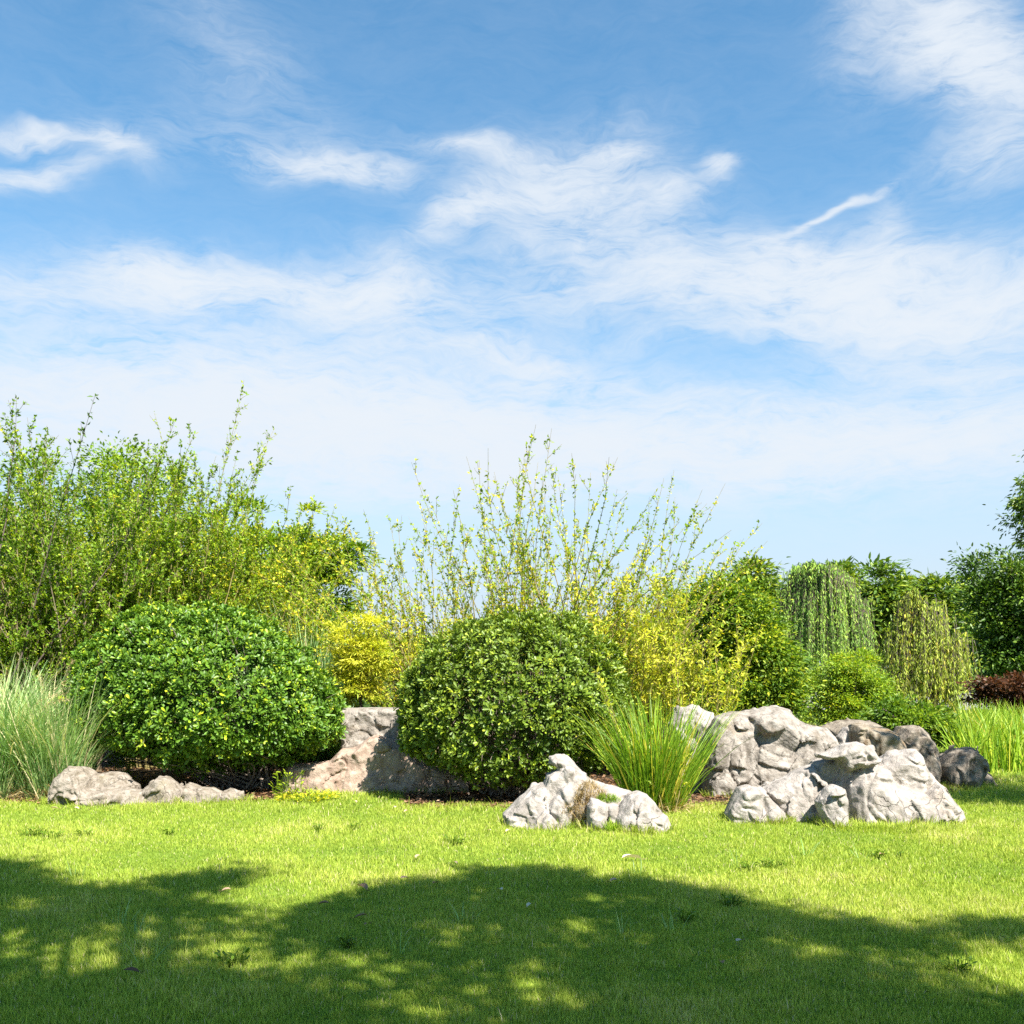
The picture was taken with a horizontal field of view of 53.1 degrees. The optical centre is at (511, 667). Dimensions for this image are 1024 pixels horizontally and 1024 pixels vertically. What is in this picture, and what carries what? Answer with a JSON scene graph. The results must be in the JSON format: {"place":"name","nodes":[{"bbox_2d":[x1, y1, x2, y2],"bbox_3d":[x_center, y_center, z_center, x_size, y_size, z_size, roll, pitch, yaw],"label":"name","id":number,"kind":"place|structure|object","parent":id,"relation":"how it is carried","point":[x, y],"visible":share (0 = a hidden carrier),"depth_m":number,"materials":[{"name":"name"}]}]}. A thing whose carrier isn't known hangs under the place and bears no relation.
{"place":"outdoors","nodes":[
{"label":"outdoors","id":0,"kind":"place"},
{"bbox_2d":[349,623,417,687],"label":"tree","id":1,"kind":"object","parent":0,"point":[388,658],"visible":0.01,"depth_m":68.83,"materials":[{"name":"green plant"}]},
{"bbox_2d":[0,717,1023,1023],"bbox_3d":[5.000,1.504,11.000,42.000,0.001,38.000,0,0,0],"label":"lawn","id":2,"kind":"structure","parent":0,"point":[430,948],"depth_m":5.83,"materials":[{"name":"plant"}]},
{"bbox_2d":[19,826,47,835],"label":"weed plant","id":3,"kind":"object","parent":2,"relation":"on","point":[31,831],"visible":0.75,"depth_m":9.11,"materials":[{"name":"green plant"}]},
{"bbox_2d":[39,830,64,837],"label":"weed plant","id":4,"kind":"object","parent":2,"relation":"on","point":[58,833],"visible":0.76,"depth_m":8.97,"materials":[{"name":"green plant"}]},
{"bbox_2d":[74,827,93,835],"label":"weed plant","id":5,"kind":"object","parent":2,"relation":"on","point":[79,833],"visible":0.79,"depth_m":9.05,"materials":[{"name":"green plant"}]},
{"bbox_2d":[109,901,137,923],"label":"grass tuft","id":6,"kind":"object","parent":2,"relation":"on","point":[122,914],"visible":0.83,"depth_m":5.97,"materials":[{"name":"green plant"}]},
{"bbox_2d":[113,907,152,934],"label":"grass tuft","id":7,"kind":"object","parent":2,"relation":"on","point":[137,926],"visible":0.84,"depth_m":5.72,"materials":[{"name":"green plant"}]},
{"bbox_2d":[124,967,143,972],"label":"fallen leaf","id":8,"kind":"object","parent":2,"relation":"on","point":[132,968],"visible":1,"depth_m":4.92,"materials":[{"name":"plant"}]},
{"bbox_2d":[120,936,173,961],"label":"grass tuft","id":9,"kind":"object","parent":2,"relation":"on","point":[142,953],"visible":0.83,"depth_m":5.18,"materials":[{"name":"green plant"}]},
{"bbox_2d":[160,827,174,834],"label":"weed plant","id":10,"kind":"object","parent":2,"relation":"on","point":[172,829],"visible":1,"depth_m":9.14,"materials":[{"name":"green plant"}]},
{"bbox_2d":[213,948,249,966],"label":"weed plant","id":11,"kind":"object","parent":2,"relation":"on","point":[232,955],"visible":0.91,"depth_m":5.17,"materials":[{"name":"green plant"}]},
{"bbox_2d":[313,823,323,831],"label":"weed plant","id":12,"kind":"object","parent":2,"relation":"on","point":[317,828],"visible":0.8,"depth_m":9.36,"materials":[{"name":"green plant"}]},
{"bbox_2d":[336,933,357,947],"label":"weed plant","id":13,"kind":"object","parent":2,"relation":"on","point":[347,942],"visible":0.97,"depth_m":5.49,"materials":[{"name":"green plant"}]},
{"bbox_2d":[349,822,361,829],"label":"weed plant","id":14,"kind":"object","parent":2,"relation":"on","point":[352,825],"visible":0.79,"depth_m":9.47,"materials":[{"name":"green plant"}]},
{"bbox_2d":[357,883,369,890],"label":"fallen leaf","id":15,"kind":"object","parent":2,"relation":"on","point":[365,885],"visible":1,"depth_m":6.79,"materials":[{"name":"plant"}]},
{"bbox_2d":[385,924,412,952],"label":"grass tuft","id":16,"kind":"object","parent":2,"relation":"on","point":[400,941],"visible":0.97,"depth_m":5.38,"materials":[{"name":"green plant"}]},
{"bbox_2d":[444,834,466,844],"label":"weed plant","id":17,"kind":"object","parent":2,"relation":"on","point":[455,840],"visible":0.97,"depth_m":8.69,"materials":[{"name":"green plant"}]},
{"bbox_2d":[448,901,491,919],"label":"grass tuft","id":18,"kind":"object","parent":2,"relation":"on","point":[464,912],"visible":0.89,"depth_m":6.04,"materials":[{"name":"green plant"}]},
{"bbox_2d":[8,721,960,807],"bbox_3d":[-4.000,1.500,20.350,24.000,0.001,19.300,0,0,0],"label":"planting bed","id":19,"kind":"object","parent":2,"relation":"on","point":[103,765],"visible":0.08,"depth_m":13.44,"materials":[{"name":"soil"}]},
{"bbox_2d":[0,652,99,799],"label":"silver grass","id":20,"kind":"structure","parent":19,"relation":"on","point":[6,779],"depth_m":11.46,"materials":[{"name":"plant"}]},
{"bbox_2d":[0,412,145,652],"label":"bush","id":21,"kind":"object","parent":19,"relation":"on","point":[27,460],"visible":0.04,"depth_m":17.25,"materials":[{"name":"green plant"}]},
{"bbox_2d":[0,393,160,706],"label":"sapling","id":22,"kind":"object","parent":19,"relation":"on","point":[12,442],"visible":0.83,"depth_m":13.95,"materials":[{"name":"green plant"}]},
{"bbox_2d":[0,435,164,715],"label":"leafy shrub","id":23,"kind":"object","parent":19,"relation":"on","point":[19,642],"visible":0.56,"depth_m":13.86,"materials":[{"name":"green plant"}]},
{"bbox_2d":[0,659,168,801],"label":"silver grass","id":24,"kind":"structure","parent":19,"relation":"on","point":[73,747],"depth_m":11.43,"materials":[{"name":"plant"}]},
{"bbox_2d":[47,766,182,806],"bbox_3d":[-4.375,1.343,11.360,1.483,0.495,0.730,0,0,0],"label":"limestone rock","id":25,"kind":"object","parent":19,"relation":"on","point":[83,784],"visible":0.77,"depth_m":11.15,"materials":[{"name":"grey stone"}]},
{"bbox_2d":[103,752,135,778],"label":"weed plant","id":26,"kind":"object","parent":19,"relation":"on","point":[121,762],"visible":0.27,"depth_m":12.16,"materials":[{"name":"green plant"}]},
{"bbox_2d":[0,399,241,771],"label":"leafy shrub","id":27,"kind":"object","parent":19,"relation":"on","point":[56,609],"visible":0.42,"depth_m":14.28,"materials":[{"name":"green plant"}]},
{"bbox_2d":[4,442,316,769],"bbox_3d":[-5.350,-0.900,15.172,5.130,4.855,3.035,0,0,27],"label":"leafy shrub","id":28,"kind":"object","parent":19,"relation":"on","point":[179,583],"visible":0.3,"depth_m":14.85,"materials":[{"name":"green plant"}]},
{"bbox_2d":[35,431,323,706],"bbox_3d":[-5.885,-1.273,18.093,5.155,5.648,4.595,0,0,0],"label":"bush","id":29,"kind":"object","parent":19,"relation":"on","point":[122,462],"visible":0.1,"depth_m":17.57,"materials":[{"name":"green plant"}]},
{"bbox_2d":[57,596,350,790],"bbox_3d":[-3.759,0.328,12.692,3.533,2.424,3.112,0,0,0],"label":"round shrub","id":30,"kind":"object","parent":19,"relation":"on","point":[305,725],"visible":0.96,"depth_m":11.77,"materials":[{"name":"green plant"}]},
{"bbox_2d":[179,782,244,802],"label":"rough rock","id":31,"kind":"object","parent":19,"relation":"on","point":[196,791],"visible":0.5,"depth_m":11.32,"materials":[{"name":"stone"}]},
{"bbox_2d":[150,380,275,606],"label":"tall shoots","id":32,"kind":"object","parent":19,"relation":"on","point":[219,476],"visible":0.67,"depth_m":14.74,"materials":[{"name":"green plant"}]},
{"bbox_2d":[53,486,420,744],"bbox_3d":[-4.197,-0.665,16.376,5.400,4.388,3.812,0,0,-16],"label":"leafy shrub","id":33,"kind":"object","parent":19,"relation":"on","point":[275,591],"visible":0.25,"depth_m":15.87,"materials":[{"name":"green plant"}]},
{"bbox_2d":[190,496,385,686],"bbox_3d":[-5.530,-1.251,24.035,5.260,5.580,4.056,0,0,24],"label":"feathery tree","id":34,"kind":"object","parent":19,"relation":"on","point":[328,570],"visible":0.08,"depth_m":23.80,"materials":[{"name":"green plant"}]},
{"bbox_2d":[269,769,308,797],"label":"weed plant","id":35,"kind":"object","parent":19,"relation":"on","point":[290,790],"visible":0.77,"depth_m":11.74,"materials":[{"name":"green plant"}]},
{"bbox_2d":[273,788,341,802],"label":"weed plant","id":36,"kind":"object","parent":19,"relation":"on","point":[324,794],"visible":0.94,"depth_m":11.47,"materials":[{"name":"yellow plant"}]},
{"bbox_2d":[217,587,417,770],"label":"fountain grass","id":37,"kind":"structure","parent":19,"relation":"on","point":[329,754],"depth_m":14.71,"materials":[{"name":"green plant"}]},
{"bbox_2d":[318,609,404,707],"bbox_3d":[-2.063,0.383,13.650,1.352,2.303,1.212,0,0,0],"label":"golden conifer","id":38,"kind":"object","parent":19,"relation":"on","point":[362,663],"visible":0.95,"depth_m":13.55,"materials":[{"name":"yellow plant"}]},
{"bbox_2d":[282,734,473,793],"bbox_3d":[-1.620,1.257,12.479,2.358,0.869,0.639,0,0,0],"label":"pink boulder","id":39,"kind":"object","parent":19,"relation":"on","point":[377,761],"visible":0.56,"depth_m":12.26,"materials":[{"name":"stone"}]},
{"bbox_2d":[340,707,425,759],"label":"stone block","id":40,"kind":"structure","parent":19,"relation":"on","point":[362,724],"depth_m":12.70,"materials":[{"name":"grey stone"}]},
{"bbox_2d":[377,613,484,695],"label":"yellow bush","id":41,"kind":"object","parent":19,"relation":"on","point":[447,629],"visible":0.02,"depth_m":19.40,"materials":[{"name":"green plant"}]},
{"bbox_2d":[243,501,711,766],"bbox_3d":[-0.903,-0.415,13.980,6.458,3.892,4.158,0,0,25],"label":"twiggy shrub","id":42,"kind":"object","parent":19,"relation":"on","point":[401,655],"visible":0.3,"depth_m":14.46,"materials":[{"name":"green plant"}]},
{"bbox_2d":[271,426,729,748],"bbox_3d":[-0.266,-0.895,14.443,6.424,4.854,4.760,0,0,0],"label":"twiggy shrub","id":43,"kind":"object","parent":19,"relation":"on","point":[526,595],"visible":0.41,"depth_m":14.43,"materials":[{"name":"green plant"}]},
{"bbox_2d":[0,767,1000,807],"bbox_3d":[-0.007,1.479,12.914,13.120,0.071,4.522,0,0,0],"label":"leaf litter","id":44,"kind":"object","parent":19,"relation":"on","point":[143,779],"visible":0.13,"depth_m":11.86,"materials":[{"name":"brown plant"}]},
{"bbox_2d":[393,599,634,798],"bbox_3d":[0.018,0.362,11.899,2.837,2.350,2.526,0,0,0],"label":"round shrub","id":45,"kind":"object","parent":19,"relation":"on","point":[517,764],"visible":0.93,"depth_m":11.17,"materials":[{"name":"green plant"}]},
{"bbox_2d":[453,458,769,770],"bbox_3d":[1.611,-0.723,15.128,4.835,4.511,3.843,0,0,0],"label":"twiggy shrub","id":46,"kind":"object","parent":19,"relation":"on","point":[618,607],"visible":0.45,"depth_m":14.59,"materials":[{"name":"green plant"}]},
{"bbox_2d":[591,666,632,768],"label":"yellow sprig","id":47,"kind":"object","parent":19,"relation":"on","point":[607,703],"visible":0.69,"depth_m":10.68,"materials":[{"name":"green plant"}]},
{"bbox_2d":[552,575,698,721],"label":"yellow bush","id":48,"kind":"object","parent":19,"relation":"on","point":[629,632],"visible":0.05,"depth_m":18.73,"materials":[{"name":"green plant"}]},
{"bbox_2d":[564,566,759,752],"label":"yellow shoots","id":49,"kind":"object","parent":19,"relation":"on","point":[643,678],"visible":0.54,"depth_m":13.77,"materials":[{"name":"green plant"}]},
{"bbox_2d":[568,685,764,813],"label":"grass clump","id":50,"kind":"object","parent":19,"relation":"on","point":[665,772],"visible":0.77,"depth_m":10.55,"materials":[{"name":"plant"}]},
{"bbox_2d":[668,704,713,791],"bbox_3d":[2.252,1.085,12.670,0.744,1.254,0.869,0,0,0],"label":"pale boulder","id":51,"kind":"object","parent":19,"relation":"on","point":[707,716],"visible":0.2,"depth_m":12.44,"materials":[{"name":"stone"}]},
{"bbox_2d":[653,614,766,720],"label":"yellow shoots","id":52,"kind":"object","parent":19,"relation":"on","point":[731,697],"visible":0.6,"depth_m":13.66,"materials":[{"name":"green plant"}]},
{"bbox_2d":[656,566,833,721],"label":"mixed bush","id":53,"kind":"object","parent":19,"relation":"on","point":[776,675],"visible":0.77,"depth_m":16.21,"materials":[{"name":"green plant"}]},
{"bbox_2d":[699,705,838,797],"bbox_3d":[3.084,1.085,12.306,1.688,1.244,1.111,0,0,0],"label":"boulder","id":54,"kind":"object","parent":19,"relation":"on","point":[785,742],"visible":0.48,"depth_m":11.93,"materials":[{"name":"grey stone"}]},
{"bbox_2d":[836,727,848,743],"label":"pale stone","id":55,"kind":"object","parent":19,"relation":"on","point":[842,736],"visible":0.22,"depth_m":12.66,"materials":[{"name":"stone"}]},
{"bbox_2d":[819,718,881,736],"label":"flat boulder","id":56,"kind":"object","parent":19,"relation":"on","point":[834,727],"visible":0.2,"depth_m":13.18,"materials":[{"name":"grey stone"}]},
{"bbox_2d":[794,644,913,725],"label":"olive bush","id":57,"kind":"object","parent":19,"relation":"on","point":[853,682],"visible":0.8,"depth_m":20.26,"materials":[{"name":"green plant"}]},
{"bbox_2d":[848,723,906,756],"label":"hollowed boulder","id":58,"kind":"object","parent":19,"relation":"on","point":[882,740],"visible":0.39,"depth_m":12.32,"materials":[{"name":"grey stone"}]},
{"bbox_2d":[848,690,980,748],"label":"bush","id":59,"kind":"object","parent":19,"relation":"on","point":[890,713],"visible":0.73,"depth_m":17.29,"materials":[{"name":"green plant"}]},
{"bbox_2d":[893,725,941,783],"bbox_3d":[5.092,1.225,12.966,0.611,0.979,0.844,0,0,0],"label":"shaded boulder","id":60,"kind":"object","parent":19,"relation":"on","point":[920,741],"visible":0.29,"depth_m":12.70,"materials":[{"name":"grey stone"}]},
{"bbox_2d":[983,773,996,785],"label":"wedge stone","id":61,"kind":"object","parent":19,"relation":"on","point":[989,777],"visible":0.18,"depth_m":12.91,"materials":[{"name":"grey stone"}]},
{"bbox_2d":[39,778,1001,835],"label":"rough grass","id":62,"kind":"structure","parent":2,"relation":"on","point":[767,821],"depth_m":9.75,"materials":[{"name":"green plant"}]},
{"bbox_2d":[556,818,576,828],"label":"grass tuft","id":63,"kind":"object","parent":2,"relation":"on","point":[568,824],"visible":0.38,"depth_m":9.48,"materials":[{"name":"green plant"}]},
{"bbox_2d":[502,754,631,829],"bbox_3d":[0.563,1.251,9.806,1.306,0.833,0.706,0,0,-13],"label":"craggy rock","id":64,"kind":"object","parent":2,"relation":"on","point":[541,802],"visible":0.57,"depth_m":9.63,"materials":[{"name":"stone"}]},
{"bbox_2d":[557,776,610,823],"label":"dry grass tuft","id":65,"kind":"object","parent":2,"relation":"on","point":[592,785],"visible":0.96,"depth_m":9.63,"materials":[{"name":"plant"}]},
{"bbox_2d":[586,797,618,831],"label":"cleft rock","id":66,"kind":"object","parent":2,"relation":"on","point":[598,811],"visible":0.54,"depth_m":9.43,"materials":[{"name":"stone"}]},
{"bbox_2d":[596,792,620,802],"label":"green grass tuft","id":67,"kind":"object","parent":66,"relation":"on","point":[615,798],"visible":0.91,"depth_m":9.65,"materials":[{"name":"green plant"}]},
{"bbox_2d":[600,817,626,831],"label":"grass tuft","id":68,"kind":"object","parent":2,"relation":"on","point":[612,827],"visible":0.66,"depth_m":9.31,"materials":[{"name":"green plant"}]},
{"bbox_2d":[614,909,633,936],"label":"grass tuft","id":69,"kind":"object","parent":2,"relation":"on","point":[622,925],"visible":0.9,"depth_m":5.71,"materials":[{"name":"green plant"}]},
{"bbox_2d":[622,854,646,858],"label":"fallen leaf","id":70,"kind":"object","parent":2,"relation":"on","point":[631,855],"visible":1,"depth_m":7.83,"materials":[{"name":"beige plant"}]},
{"bbox_2d":[630,858,646,874],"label":"grass tuft","id":71,"kind":"object","parent":2,"relation":"on","point":[637,868],"visible":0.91,"depth_m":7.41,"materials":[{"name":"green plant"}]},
{"bbox_2d":[616,790,671,832],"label":"rounded boulder","id":72,"kind":"object","parent":2,"relation":"on","point":[636,807],"visible":0.59,"depth_m":9.32,"materials":[{"name":"stone"}]},
{"bbox_2d":[628,722,694,811],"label":"yellow sprig","id":73,"kind":"object","parent":2,"relation":"on","point":[650,782],"visible":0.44,"depth_m":10.55,"materials":[{"name":"green plant"}]},
{"bbox_2d":[658,907,693,931],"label":"grass tuft","id":74,"kind":"object","parent":2,"relation":"on","point":[672,921],"visible":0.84,"depth_m":5.83,"materials":[{"name":"green plant"}]},
{"bbox_2d":[672,908,696,921],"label":"weed plant","id":75,"kind":"object","parent":2,"relation":"on","point":[687,918],"visible":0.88,"depth_m":6.04,"materials":[{"name":"green plant"}]},
{"bbox_2d":[717,894,745,906],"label":"weed plant","id":76,"kind":"object","parent":2,"relation":"on","point":[733,901],"visible":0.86,"depth_m":6.42,"materials":[{"name":"green plant"}]},
{"bbox_2d":[740,861,759,870],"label":"weed plant","id":77,"kind":"object","parent":2,"relation":"on","point":[746,865],"visible":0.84,"depth_m":7.57,"materials":[{"name":"green plant"}]},
{"bbox_2d":[724,784,786,824],"bbox_3d":[2.385,1.377,10.005,0.614,0.454,0.469,0,0,10],"label":"two lobed boulder","id":78,"kind":"object","parent":2,"relation":"on","point":[749,802],"visible":0.73,"depth_m":9.84,"materials":[{"name":"stone"}]},
{"bbox_2d":[757,858,786,869],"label":"weed plant","id":79,"kind":"object","parent":2,"relation":"on","point":[771,861],"visible":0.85,"depth_m":7.66,"materials":[{"name":"green plant"}]},
{"bbox_2d":[800,836,819,854],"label":"grass tuft","id":80,"kind":"object","parent":2,"relation":"on","point":[806,850],"visible":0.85,"depth_m":8.16,"materials":[{"name":"green plant"}]},
{"bbox_2d":[814,784,848,825],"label":"boulder","id":81,"kind":"object","parent":2,"relation":"on","point":[831,801],"visible":0.79,"depth_m":9.60,"materials":[{"name":"stone"}]},
{"bbox_2d":[761,742,965,824],"bbox_3d":[3.456,1.215,10.169,1.953,0.965,0.959,0,0,0],"label":"jagged rock","id":82,"kind":"object","parent":2,"relation":"on","point":[894,784],"visible":0.66,"depth_m":9.96,"materials":[{"name":"stone"}]},
{"bbox_2d":[868,849,885,858],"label":"weed plant","id":83,"kind":"object","parent":2,"relation":"on","point":[877,852],"visible":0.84,"depth_m":8.03,"materials":[{"name":"green plant"}]},
{"bbox_2d":[820,818,956,833],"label":"grass tuft","id":84,"kind":"object","parent":2,"relation":"on","point":[872,826],"visible":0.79,"depth_m":9.44,"materials":[{"name":"green plant"}]},
{"bbox_2d":[893,850,904,857],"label":"weed plant","id":85,"kind":"object","parent":2,"relation":"on","point":[898,853],"visible":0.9,"depth_m":8.01,"materials":[{"name":"green plant"}]},
{"bbox_2d":[874,586,981,718],"bbox_3d":[9.294,0.026,23.088,2.291,3.654,1.646,0,0,-15],"label":"willow","id":86,"kind":"object","parent":2,"relation":"on","point":[920,664],"visible":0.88,"depth_m":22.72,"materials":[{"name":"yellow plant"}]},
{"bbox_2d":[938,955,976,972],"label":"weed plant","id":87,"kind":"object","parent":2,"relation":"on","point":[962,966],"visible":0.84,"depth_m":5.04,"materials":[{"name":"green plant"}]},
{"bbox_2d":[939,745,989,788],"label":"dark boulder","id":88,"kind":"object","parent":2,"relation":"on","point":[961,766],"visible":0.71,"depth_m":12.65,"materials":[{"name":"grey stone"}]},
{"bbox_2d":[925,696,1023,772],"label":"reeds","id":89,"kind":"object","parent":2,"relation":"on","point":[997,737],"visible":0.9,"depth_m":14.91,"materials":[{"name":"green plant"}]},
{"bbox_2d":[938,536,1023,678],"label":"dark tree","id":90,"kind":"object","parent":2,"relation":"on","point":[999,593],"visible":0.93,"depth_m":26.63,"materials":[{"name":"green plant"}]},
{"bbox_2d":[956,670,1023,714],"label":"maple bush","id":91,"kind":"object","parent":2,"relation":"on","point":[994,688],"visible":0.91,"depth_m":20.34,"materials":[{"name":"red plant"}]},
{"bbox_2d":[0,0,1023,667],"label":"sky","id":92,"kind":"structure","parent":0,"point":[767,256],"materials":[{"name":"blue"}]},
{"bbox_2d":[358,669,1006,776],"bbox_3d":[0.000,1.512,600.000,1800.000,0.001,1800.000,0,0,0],"label":"ground","id":93,"kind":"structure","parent":0,"point":[689,695],"depth_m":52.84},
{"bbox_2d":[628,625,708,668],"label":"tree","id":94,"kind":"object","parent":93,"relation":"on","point":[688,639],"visible":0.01,"depth_m":68.54,"materials":[{"name":"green plant"}]},
{"bbox_2d":[699,551,790,638],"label":"tree","id":95,"kind":"object","parent":93,"relation":"on","point":[763,581],"visible":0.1,"depth_m":60.91,"materials":[{"name":"green plant"}]},
{"bbox_2d":[821,556,875,599],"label":"tree","id":96,"kind":"object","parent":93,"relation":"on","point":[848,566],"visible":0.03,"depth_m":65.31,"materials":[{"name":"green plant"}]},
{"bbox_2d":[837,552,939,688],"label":"tree","id":97,"kind":"object","parent":93,"relation":"on","point":[886,597],"visible":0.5,"depth_m":58.89,"materials":[{"name":"green plant"}]},
{"bbox_2d":[854,569,945,668],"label":"tree","id":98,"kind":"object","parent":93,"relation":"on","point":[906,577],"visible":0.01,"depth_m":62.26,"materials":[{"name":"green plant"}]},
{"bbox_2d":[885,566,977,653],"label":"tree","id":99,"kind":"object","parent":93,"relation":"on","point":[931,582],"visible":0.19,"depth_m":58.82,"materials":[{"name":"green plant"}]},
{"bbox_2d":[944,573,998,691],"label":"tree","id":100,"kind":"object","parent":93,"relation":"on","point":[967,583],"visible":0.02,"depth_m":61.65,"materials":[{"name":"green plant"}]},
{"bbox_2d":[982,450,1023,571],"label":"tall tree","id":101,"kind":"object","parent":93,"relation":"on","point":[1017,503],"visible":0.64,"depth_m":31.37,"materials":[{"name":"green plant"}]},
{"bbox_2d":[803,693,993,709],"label":"plaza","id":102,"kind":"structure","parent":0,"point":[928,699],"depth_m":42.20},
{"bbox_2d":[771,558,878,706],"bbox_3d":[12.055,-1.028,39.948,3.854,6.418,3.240,0,0,39],"label":"willow","id":103,"kind":"object","parent":102,"relation":"on","point":[827,606],"visible":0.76,"depth_m":39.25,"materials":[{"name":"green plant"}]}
]}

